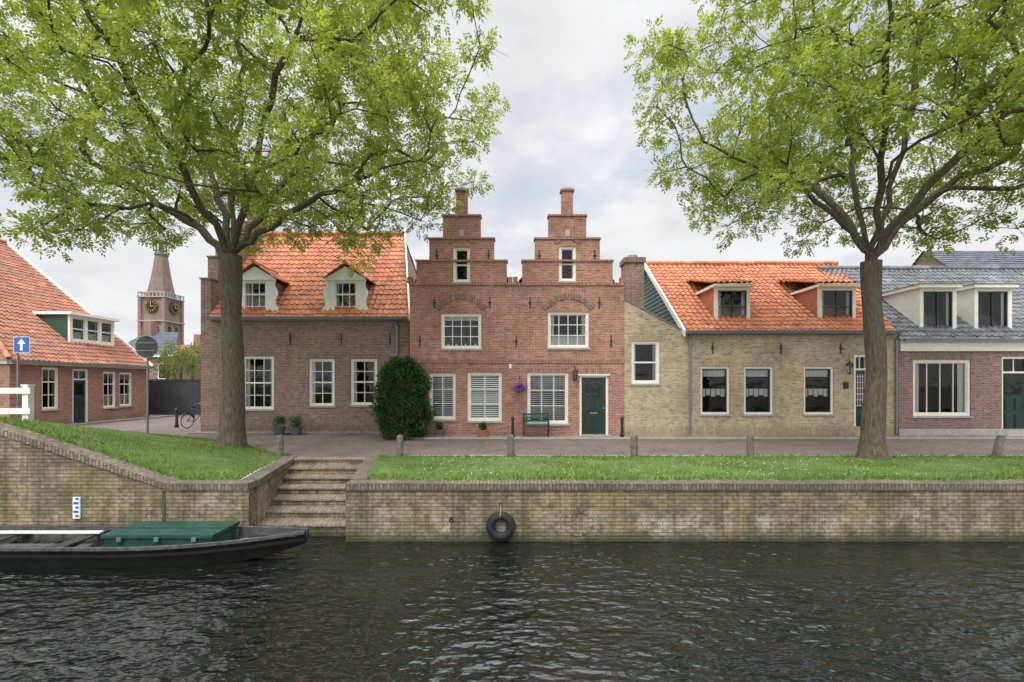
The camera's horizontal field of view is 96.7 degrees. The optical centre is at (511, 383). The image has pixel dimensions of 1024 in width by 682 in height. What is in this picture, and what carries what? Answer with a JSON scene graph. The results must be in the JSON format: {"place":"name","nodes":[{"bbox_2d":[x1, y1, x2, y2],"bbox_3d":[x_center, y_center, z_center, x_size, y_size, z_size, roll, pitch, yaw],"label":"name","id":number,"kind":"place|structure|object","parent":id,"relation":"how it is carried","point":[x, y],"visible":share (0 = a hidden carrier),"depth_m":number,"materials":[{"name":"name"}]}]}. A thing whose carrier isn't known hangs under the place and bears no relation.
{"place":"outdoors","nodes":[
{"label":"outdoors","id":0,"kind":"place"},
{"bbox_2d":[136,224,184,344],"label":"church tower","id":1,"kind":"structure","parent":0,"point":[160,304],"depth_m":116.15,"materials":[{"name":"brown brick"}]},
{"bbox_2d":[0,536,1023,681],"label":"canal water","id":2,"kind":"structure","parent":0,"point":[327,609],"depth_m":6.35,"materials":[{"name":"black liquid"}]},
{"bbox_2d":[0,521,309,566],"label":"canal boat","id":3,"kind":"object","parent":2,"relation":"on","point":[152,543],"visible":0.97,"depth_m":8.14,"materials":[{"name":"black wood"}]},
{"bbox_2d":[0,435,1023,540],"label":"quay wall","id":4,"kind":"structure","parent":0,"point":[39,486],"depth_m":9.30,"materials":[{"name":"brick"}]},
{"bbox_2d":[73,497,80,518],"bbox_3d":[-8.874,2.532,9.278,0.140,0.435,0.040,0,0,0],"label":"water level gauge","id":5,"kind":"object","parent":4,"relation":"attached to","point":[76,507],"visible":1,"depth_m":9.27,"materials":[{"name":"white paint"}]},
{"bbox_2d":[486,503,515,540],"bbox_3d":[-0.224,2.802,9.189,0.600,0.757,0.201,0,0,0],"label":"tyre fender","id":6,"kind":"object","parent":4,"relation":"attached to","point":[494,533],"visible":1,"depth_m":9.14,"materials":[{"name":"rubber"}]},
{"bbox_2d":[0,421,1023,489],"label":"coping","id":7,"kind":"object","parent":4,"relation":"on","point":[359,480],"visible":1,"depth_m":9.27,"materials":[{"name":"brick"}]},
{"bbox_2d":[0,415,1023,480],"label":"lawn","id":8,"kind":"structure","parent":0,"point":[179,457],"depth_m":10.86,"materials":[{"name":"plant"}]},
{"bbox_2d":[0,384,35,420],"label":"white railing","id":9,"kind":"object","parent":8,"relation":"on","point":[26,391],"visible":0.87,"depth_m":12.29,"materials":[{"name":"paint"}]},
{"bbox_2d":[14,336,29,418],"bbox_3d":[-16.367,0.118,15.172,0.625,3.429,0.194,0,0,19],"label":"traffic sign","id":10,"kind":"object","parent":8,"relation":"on","point":[21,344],"visible":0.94,"depth_m":15.14,"materials":[{"name":"metal"}]},
{"bbox_2d":[0,0,511,447],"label":"ash tree","id":11,"kind":"object","parent":8,"relation":"on","point":[334,39],"visible":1,"depth_m":11.74,"materials":[{"name":"green plant"}]},
{"bbox_2d":[276,435,283,458],"bbox_3d":[-6.553,1.810,12.853,0.207,0.720,0.204,0,0,0],"label":"wooden bollard","id":12,"kind":"object","parent":8,"relation":"on","point":[279,445],"visible":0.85,"depth_m":12.78,"materials":[{"name":"grey wood"}]},
{"bbox_2d":[396,435,403,456],"bbox_3d":[-3.175,1.811,12.853,0.217,0.723,0.204,0,0,0],"label":"wooden bollard","id":13,"kind":"object","parent":8,"relation":"on","point":[399,446],"visible":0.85,"depth_m":12.77,"materials":[{"name":"grey wood"}]},
{"bbox_2d":[507,435,514,456],"bbox_3d":[-0.024,1.811,12.853,0.207,0.722,0.204,0,0,0],"label":"wooden bollard","id":14,"kind":"object","parent":8,"relation":"on","point":[510,446],"visible":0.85,"depth_m":12.77,"materials":[{"name":"grey wood"}]},
{"bbox_2d":[630,435,637,456],"bbox_3d":[3.446,1.811,12.853,0.207,0.722,0.204,0,0,0],"label":"wooden bollard","id":15,"kind":"object","parent":8,"relation":"on","point":[634,445],"visible":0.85,"depth_m":12.77,"materials":[{"name":"grey wood"}]},
{"bbox_2d":[746,435,753,456],"bbox_3d":[6.722,1.810,12.853,0.207,0.720,0.204,0,0,0],"label":"wooden bollard","id":16,"kind":"object","parent":8,"relation":"on","point":[750,444],"visible":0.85,"depth_m":12.78,"materials":[{"name":"grey wood"}]},
{"bbox_2d":[623,0,1023,459],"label":"ash tree","id":17,"kind":"object","parent":8,"relation":"on","point":[996,127],"visible":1,"depth_m":12.19,"materials":[{"name":"green plant"}]},
{"bbox_2d":[991,435,1005,455],"bbox_3d":[13.736,1.818,12.853,0.352,0.744,0.204,0,0,0],"label":"wooden bollard","id":18,"kind":"object","parent":8,"relation":"on","point":[998,446],"visible":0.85,"depth_m":12.79,"materials":[{"name":"grey wood"}]},
{"bbox_2d":[0,0,1023,479],"label":"sky","id":19,"kind":"structure","parent":0,"point":[571,123],"materials":[{"name":"white"}]},
{"bbox_2d":[72,415,1023,455],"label":"pavement","id":20,"kind":"structure","parent":0,"point":[673,436],"depth_m":17.40,"materials":[{"name":"stone"}]},
{"bbox_2d":[149,379,200,414],"bbox_3d":[-19.250,0.855,29.530,12.500,2.330,0.140,0,0,0],"label":"wooden fence","id":21,"kind":"object","parent":20,"relation":"on","point":[167,396],"visible":0.21,"depth_m":29.50,"materials":[{"name":"black wood"}]},
{"bbox_2d":[433,422,445,436],"bbox_3d":[-2.757,1.728,17.300,0.475,0.585,0.475,0,0,0],"label":"potted plant","id":22,"kind":"object","parent":20,"relation":"on","point":[439,431],"visible":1,"depth_m":17.18,"materials":[{"name":"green plant"}]},
{"bbox_2d":[477,421,488,436],"bbox_3d":[-1.103,1.716,17.300,0.475,0.608,0.475,0,0,0],"label":"potted plant","id":23,"kind":"object","parent":20,"relation":"on","point":[483,432],"visible":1,"depth_m":17.18,"materials":[{"name":"green plant"}]},
{"bbox_2d":[511,416,514,436],"bbox_3d":[0.032,1.645,17.300,0.180,0.850,0.180,0,0,0],"label":"iron bollard","id":24,"kind":"object","parent":20,"relation":"on","point":[512,425],"visible":0.85,"depth_m":17.25,"materials":[{"name":"black metal"}]},
{"bbox_2d":[407,187,624,434],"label":"walls","id":25,"kind":"structure","parent":20,"relation":"on","point":[513,312],"depth_m":17.80,"materials":[{"name":"red brick"}]},
{"bbox_2d":[427,247,589,425],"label":"windows","id":26,"kind":"structure","parent":25,"relation":"attached to","point":[547,390],"depth_m":17.97,"materials":[{"name":"beige paint"}]},
{"bbox_2d":[409,277,615,286],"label":"roof","id":27,"kind":"structure","parent":25,"relation":"attached to","point":[520,280],"depth_m":18.22,"materials":[{"name":"red tile"}]},
{"bbox_2d":[511,376,527,392],"bbox_3d":[0.299,0.026,17.517,0.702,0.680,0.566,0,0,0],"label":"hanging flower basket","id":28,"kind":"object","parent":25,"relation":"attached to","point":[519,387],"visible":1,"depth_m":17.43,"materials":[{"name":"purple metal"}]},
{"bbox_2d":[572,367,577,380],"bbox_3d":[2.436,-0.399,17.621,0.242,0.570,0.362,0,0,0],"label":"wall lantern","id":29,"kind":"object","parent":25,"relation":"attached to","point":[574,370],"depth_m":17.53,"materials":[{"name":"black metal"}]},
{"bbox_2d":[577,369,610,435],"bbox_3d":[3.204,0.733,17.760,1.335,2.614,0.420,0,0,0],"label":"door","id":30,"kind":"structure","parent":25,"relation":"attached to","point":[593,402],"depth_m":17.89,"materials":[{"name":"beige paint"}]},
{"bbox_2d":[523,412,549,436],"bbox_3d":[0.916,1.560,17.403,1.000,0.926,0.530,0,0,0],"label":"garden bench","id":31,"kind":"object","parent":20,"relation":"on","point":[539,417],"visible":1,"depth_m":17.59,"materials":[{"name":"green wood"}]},
{"bbox_2d":[620,416,623,436],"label":"iron bollard","id":32,"kind":"object","parent":20,"relation":"on","point":[622,427],"visible":0.94,"depth_m":17.25,"materials":[{"name":"black metal"}]},
{"bbox_2d":[624,271,896,434],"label":"walls","id":33,"kind":"structure","parent":20,"relation":"on","point":[662,408],"depth_m":17.80,"materials":[{"name":"yellow brick"}]},
{"bbox_2d":[619,254,645,307],"bbox_3d":[5.265,-2.762,19.900,0.924,5.664,0.920,0,0,0],"label":"chimney","id":34,"kind":"object","parent":33,"relation":"attached to","point":[632,269],"visible":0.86,"depth_m":19.50,"materials":[{"name":"brown brick"}]},
{"bbox_2d":[629,336,835,415],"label":"windows","id":35,"kind":"structure","parent":33,"relation":"attached to","point":[818,388],"depth_m":17.98,"materials":[{"name":"beige paint"}]},
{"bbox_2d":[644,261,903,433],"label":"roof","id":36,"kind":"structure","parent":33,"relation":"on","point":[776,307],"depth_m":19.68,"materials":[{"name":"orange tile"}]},
{"bbox_2d":[686,279,756,318],"bbox_3d":[9.015,-3.556,19.874,1.750,2.639,3.037,0,0,0],"label":"dormer","id":37,"kind":"object","parent":36,"relation":"on","point":[713,297],"visible":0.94,"depth_m":18.73,"materials":[{"name":"beige paint"}]},
{"bbox_2d":[777,279,860,318],"bbox_3d":[13.305,-3.553,19.873,1.820,2.634,3.035,0,0,0],"label":"dormer","id":38,"kind":"object","parent":36,"relation":"attached to","point":[814,298],"visible":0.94,"depth_m":18.75,"materials":[{"name":"beige paint"}]},
{"bbox_2d":[845,359,853,373],"bbox_3d":[13.050,-0.666,17.621,0.242,0.570,0.362,0,0,0],"label":"wall lantern","id":39,"kind":"object","parent":33,"relation":"attached to","point":[849,363],"depth_m":17.58,"materials":[{"name":"black metal"}]},
{"bbox_2d":[854,355,865,435],"bbox_3d":[13.667,0.453,17.925,0.667,3.175,0.750,0,0,0],"label":"door","id":40,"kind":"structure","parent":33,"relation":"attached to","point":[859,379],"depth_m":17.89,"materials":[{"name":"beige paint"}]},
{"bbox_2d":[896,340,1023,434],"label":"walls","id":41,"kind":"structure","parent":20,"relation":"on","point":[986,387],"depth_m":17.80,"materials":[{"name":"brick"}]},
{"bbox_2d":[816,265,1023,340],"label":"roof","id":42,"kind":"structure","parent":41,"relation":"on","point":[895,277],"depth_m":20.58,"materials":[{"name":"grey tile"}]},
{"bbox_2d":[882,283,963,339],"bbox_3d":[17.233,-2.983,19.815,1.784,2.102,3.170,0,0,0],"label":"dormer","id":43,"kind":"object","parent":42,"relation":"attached to","point":[914,303],"visible":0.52,"depth_m":18.65,"materials":[{"name":"beige paint"}]},
{"bbox_2d":[957,283,1019,328],"bbox_3d":[19.458,-2.983,19.815,1.818,2.102,3.170,0,0,0],"label":"dormer","id":44,"kind":"object","parent":42,"relation":"attached to","point":[991,299],"visible":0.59,"depth_m":18.54,"materials":[{"name":"beige paint"}]},
{"bbox_2d":[911,355,1021,417],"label":"windows","id":45,"kind":"structure","parent":41,"relation":"attached to","point":[941,386],"depth_m":17.99,"materials":[{"name":"beige paint"}]},
{"bbox_2d":[1002,356,1023,435],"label":"door","id":46,"kind":"structure","parent":41,"relation":"attached to","point":[1012,397],"depth_m":17.89,"materials":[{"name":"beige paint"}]},
{"bbox_2d":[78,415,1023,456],"bbox_3d":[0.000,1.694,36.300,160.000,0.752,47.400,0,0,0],"label":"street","id":47,"kind":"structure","parent":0,"point":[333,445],"depth_m":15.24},
{"bbox_2d":[135,335,157,432],"bbox_3d":[-12.810,0.140,15.980,0.808,3.701,0.110,0,0,0],"label":"traffic sign","id":48,"kind":"object","parent":47,"relation":"on","point":[146,346],"visible":0.97,"depth_m":15.95,"materials":[{"name":"metal"}]},
{"bbox_2d":[174,407,178,427],"bbox_3d":[-15.843,1.595,21.500,0.180,0.950,0.180,0,0,0],"label":"iron bollard","id":49,"kind":"object","parent":47,"relation":"on","point":[176,425],"visible":1,"depth_m":21.45,"materials":[{"name":"black metal"}]},
{"bbox_2d":[181,403,200,427],"bbox_3d":[-14.980,1.502,21.626,0.599,1.127,1.712,0,0,26],"label":"bicycle","id":50,"kind":"object","parent":47,"relation":"on","point":[185,413],"visible":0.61,"depth_m":21.24,"materials":[{"name":"metal"}]},
{"bbox_2d":[271,414,287,434],"bbox_3d":[-9.414,1.645,18.400,0.603,0.850,0.562,0,0,0],"label":"potted plant","id":51,"kind":"object","parent":47,"relation":"on","point":[278,430],"visible":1,"depth_m":18.34,"materials":[{"name":"green plant"}]},
{"bbox_2d":[288,414,303,434],"bbox_3d":[-8.726,1.649,18.406,0.600,0.841,0.590,0,0,0],"label":"potted plant","id":52,"kind":"object","parent":47,"relation":"on","point":[295,429],"visible":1,"depth_m":18.30,"materials":[{"name":"green plant"}]},
{"bbox_2d":[369,355,435,439],"bbox_3d":[-4.109,0.480,17.123,2.519,3.191,1.707,0,0,0],"label":"shrub","id":53,"kind":"object","parent":47,"relation":"on","point":[415,416],"visible":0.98,"depth_m":16.83,"materials":[{"name":"green plant"}]},
{"bbox_3d":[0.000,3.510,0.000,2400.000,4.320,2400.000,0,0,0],"label":"ground","id":54,"kind":"structure","parent":0,"visible":0},
{"bbox_2d":[0,359,145,423],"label":"walls","id":55,"kind":"structure","parent":54,"relation":"on","point":[30,373],"depth_m":22.94,"materials":[{"name":"red brick"}]},
{"bbox_2d":[0,239,153,368],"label":"roof","id":56,"kind":"structure","parent":55,"relation":"on","point":[27,287],"depth_m":24.68,"materials":[{"name":"orange tile"}]},
{"bbox_2d":[32,311,119,345],"bbox_3d":[-25.000,-2.855,25.550,3.400,1.950,3.000,0,0,0],"label":"dormer","id":57,"kind":"object","parent":56,"relation":"on","point":[73,327],"visible":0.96,"depth_m":25.05,"materials":[{"name":"beige paint"}]},
{"bbox_2d":[73,369,87,423],"bbox_3d":[-22.425,0.655,23.536,0.750,2.809,0.985,0,0,0],"label":"door","id":58,"kind":"structure","parent":55,"relation":"attached to","point":[80,400],"depth_m":23.66,"materials":[{"name":"green paint"}]},
{"bbox_2d":[40,365,133,410],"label":"windows","id":59,"kind":"structure","parent":55,"relation":"attached to","point":[124,388],"depth_m":25.19,"materials":[{"name":"beige paint"}]},
{"bbox_2d":[128,321,200,378],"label":"townhouse","id":60,"kind":"structure","parent":54,"relation":"on","point":[150,329],"depth_m":54.47,"materials":[{"name":"brick"}]},
{"bbox_2d":[149,339,200,378],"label":"distant trees","id":61,"kind":"object","parent":54,"relation":"on","point":[170,370],"visible":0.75,"depth_m":44.73,"materials":[{"name":"green plant"}]},
{"bbox_2d":[175,334,200,354],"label":"townhouse","id":62,"kind":"structure","parent":54,"relation":"on","point":[197,337],"depth_m":73.00,"materials":[{"name":"orange brick"}]},
{"bbox_2d":[199,212,415,430],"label":"walls","id":63,"kind":"structure","parent":54,"relation":"on","point":[291,343],"depth_m":19.30,"materials":[{"name":"brown brick"}]},
{"bbox_2d":[205,228,415,399],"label":"roof","id":64,"kind":"structure","parent":63,"relation":"on","point":[301,297],"depth_m":20.81,"materials":[{"name":"orange tile"}]},
{"bbox_2d":[242,260,289,310],"bbox_3d":[-11.005,-3.983,20.580,2.154,2.555,2.520,0,0,0],"label":"dormer","id":65,"kind":"object","parent":64,"relation":"on","point":[258,276],"visible":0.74,"depth_m":19.50,"materials":[{"name":"white paint"}]},
{"bbox_2d":[322,260,375,310],"bbox_3d":[-7.130,-3.983,20.580,2.154,2.555,2.520,0,0,0],"label":"dormer","id":66,"kind":"object","parent":64,"relation":"on","point":[337,280],"visible":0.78,"depth_m":19.50,"materials":[{"name":"white paint"}]},
{"bbox_2d":[244,352,379,410],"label":"windows","id":67,"kind":"structure","parent":63,"relation":"attached to","point":[259,381],"depth_m":19.50,"materials":[{"name":"beige paint"}]},
{"bbox_2d":[258,457,364,535],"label":"stone steps","id":68,"kind":"structure","parent":54,"relation":"on","point":[311,495],"depth_m":10.81,"materials":[{"name":"stone"}]},
{"bbox_2d":[911,251,1023,265],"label":"slate roof house","id":69,"kind":"structure","parent":54,"relation":"on","point":[976,258],"depth_m":32.15,"materials":[{"name":"tile"}]}
]}

